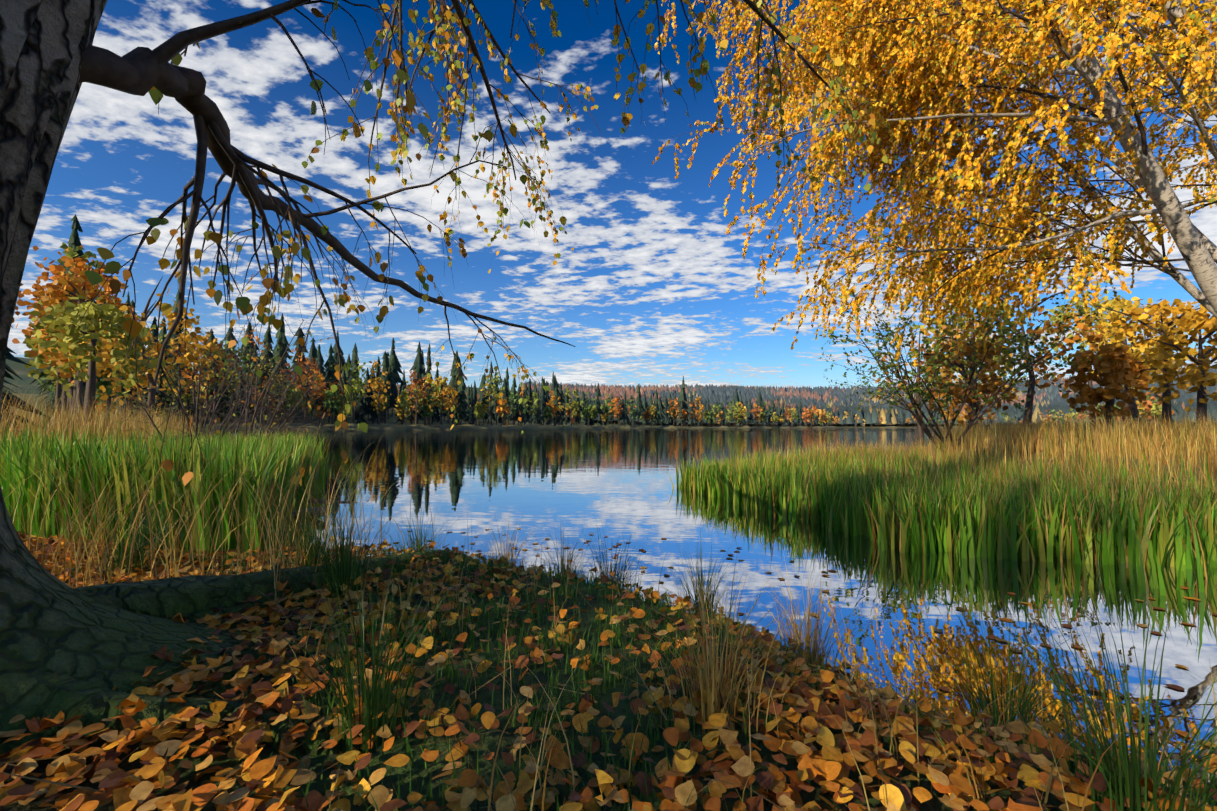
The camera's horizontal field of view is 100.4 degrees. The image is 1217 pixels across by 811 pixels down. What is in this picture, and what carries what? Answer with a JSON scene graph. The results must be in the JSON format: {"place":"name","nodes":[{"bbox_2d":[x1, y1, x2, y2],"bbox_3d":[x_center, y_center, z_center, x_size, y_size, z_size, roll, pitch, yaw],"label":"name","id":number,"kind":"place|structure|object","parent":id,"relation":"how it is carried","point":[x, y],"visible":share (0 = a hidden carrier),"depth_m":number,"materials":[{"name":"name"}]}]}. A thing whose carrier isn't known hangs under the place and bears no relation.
{"place":"outdoors","nodes":[
{"label":"outdoors","id":0,"kind":"place"},
{"bbox_2d":[78,0,574,505],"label":"tree branch","id":1,"kind":"object","parent":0,"point":[140,71],"depth_m":1.89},
{"bbox_2d":[301,0,573,272],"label":"branch","id":2,"kind":"object","parent":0,"point":[387,62],"depth_m":3.95,"materials":[{"name":"yellow plant"}]},
{"bbox_2d":[391,0,601,185],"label":"branch","id":3,"kind":"object","parent":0,"point":[447,46],"depth_m":3.95,"materials":[{"name":"yellow plant"}]},
{"bbox_2d":[0,357,1216,810],"bbox_3d":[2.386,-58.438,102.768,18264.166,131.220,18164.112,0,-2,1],"label":"terrain","id":4,"kind":"structure","parent":0,"point":[478,761],"depth_m":1.12,"materials":[{"name":"brown soil"}]},
{"bbox_2d":[1,347,59,439],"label":"young conifers","id":5,"kind":"object","parent":4,"relation":"on","point":[10,356],"visible":0.42,"depth_m":11.02,"materials":[{"name":"plant"}]},
{"bbox_2d":[92,358,287,442],"bbox_3d":[-6.628,0.404,8.500,2.404,2.475,3.466,1,-3,-23],"label":"bare shrub","id":6,"kind":"object","parent":4,"relation":"on","point":[203,422],"depth_m":7.88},
{"bbox_2d":[104,296,332,437],"bbox_3d":[-11.593,-0.652,15.588,5.204,4.883,6.133,0,-2,1],"label":"bare shrub","id":7,"kind":"object","parent":4,"relation":"on","point":[203,401],"depth_m":15.37,"materials":[{"name":"brown plant"}]},
{"bbox_2d":[0,0,473,765],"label":"birch trunk","id":8,"kind":"object","parent":4,"relation":"on","point":[70,652],"visible":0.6,"depth_m":1.18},
{"bbox_2d":[184,283,356,439],"bbox_3d":[-8.287,-0.441,12.207,3.049,4.690,5.309,2,-3,-41],"label":"bare shrub","id":9,"kind":"object","parent":4,"relation":"on","point":[256,412],"depth_m":11.68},
{"bbox_2d":[36,259,1160,427],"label":"forest stems","id":10,"kind":"object","parent":4,"relation":"on","point":[76,386],"visible":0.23,"depth_m":99.33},
{"bbox_2d":[11,242,1173,425],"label":"autumn trees","id":11,"kind":"object","parent":10,"relation":"attached to","point":[43,302],"visible":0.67,"depth_m":99.24,"materials":[{"name":"plant"}]},
{"bbox_2d":[21,214,1178,426],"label":"conifer trees","id":12,"kind":"object","parent":4,"relation":"on","point":[391,363],"visible":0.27,"depth_m":153.40,"materials":[{"name":"green plant"}]},
{"bbox_2d":[0,403,1216,810],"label":"bank grass","id":13,"kind":"structure","parent":4,"relation":"on","point":[320,551],"depth_m":1.27,"materials":[{"name":"green plant"}]},
{"bbox_2d":[0,378,1216,482],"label":"dry grass","id":14,"kind":"structure","parent":4,"relation":"on","point":[1127,437],"depth_m":9.70,"materials":[{"name":"beige plant"}]},
{"bbox_2d":[0,528,1216,810],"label":"fallen leaves","id":15,"kind":"object","parent":4,"relation":"on","point":[248,734],"visible":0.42,"depth_m":0.95,"materials":[{"name":"orange plant"}]},
{"bbox_2d":[25,276,1216,442],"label":"trees","id":16,"kind":"object","parent":4,"relation":"on","point":[1154,354],"depth_m":18.35,"materials":[{"name":"orange plant"}]},
{"bbox_2d":[520,367,1216,424],"bbox_3d":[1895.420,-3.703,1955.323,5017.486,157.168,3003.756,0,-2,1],"label":"forest hills","id":17,"kind":"structure","parent":4,"relation":"on","point":[1048,398],"depth_m":974.44,"materials":[{"name":"green plant"}]},
{"bbox_2d":[818,283,1104,451],"bbox_3d":[8.649,-0.961,12.519,6.934,4.475,4.105,0,-2,1],"label":"willow bush","id":18,"kind":"object","parent":4,"relation":"on","point":[920,390],"depth_m":12.48,"materials":[{"name":"plant"}]},
{"bbox_2d":[7,0,1216,390],"label":"sky","id":19,"kind":"structure","parent":0,"point":[653,289],"materials":[{"name":"blue"}]},
{"bbox_2d":[510,0,891,194],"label":"branch","id":20,"kind":"object","parent":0,"point":[697,86],"depth_m":3.49,"materials":[{"name":"yellow plant"}]},
{"bbox_2d":[200,428,1216,785],"bbox_3d":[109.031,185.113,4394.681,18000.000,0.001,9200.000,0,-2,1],"label":"lake water","id":21,"kind":"structure","parent":0,"point":[480,484],"depth_m":3.41,"materials":[{"name":"blue liquid"}]},
{"bbox_2d":[292,499,358,517],"bbox_3d":[-3.838,1.139,5.822,2.332,0.182,1.065,-1,-2,15],"label":"driftwood log","id":22,"kind":"object","parent":21,"relation":"in","point":[317,510],"visible":0.25,"depth_m":5.13,"materials":[{"name":"brown wood"}]},
{"bbox_2d":[0,418,1216,595],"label":"reeds","id":23,"kind":"object","parent":21,"relation":"in","point":[911,502],"visible":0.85,"depth_m":3.71,"materials":[{"name":"green plant"}]},
{"bbox_2d":[652,0,1216,366],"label":"branch","id":24,"kind":"object","parent":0,"point":[1040,39],"depth_m":7.09,"materials":[{"name":"yellow plant"}]},
{"bbox_2d":[728,0,1216,339],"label":"branch","id":25,"kind":"object","parent":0,"point":[961,243],"depth_m":9.39,"materials":[{"name":"yellow plant"}]},
{"bbox_2d":[789,0,1216,355],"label":"branch","id":26,"kind":"object","parent":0,"point":[1038,270],"depth_m":9.05,"materials":[{"name":"yellow plant"}]},
{"bbox_2d":[791,0,1216,330],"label":"branch","id":27,"kind":"object","parent":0,"point":[1195,32],"depth_m":7.43,"materials":[{"name":"yellow plant"}]},
{"bbox_2d":[827,0,1216,334],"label":"branch","id":28,"kind":"object","parent":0,"point":[1197,196],"depth_m":10.53,"materials":[{"name":"yellow plant"}]}
]}

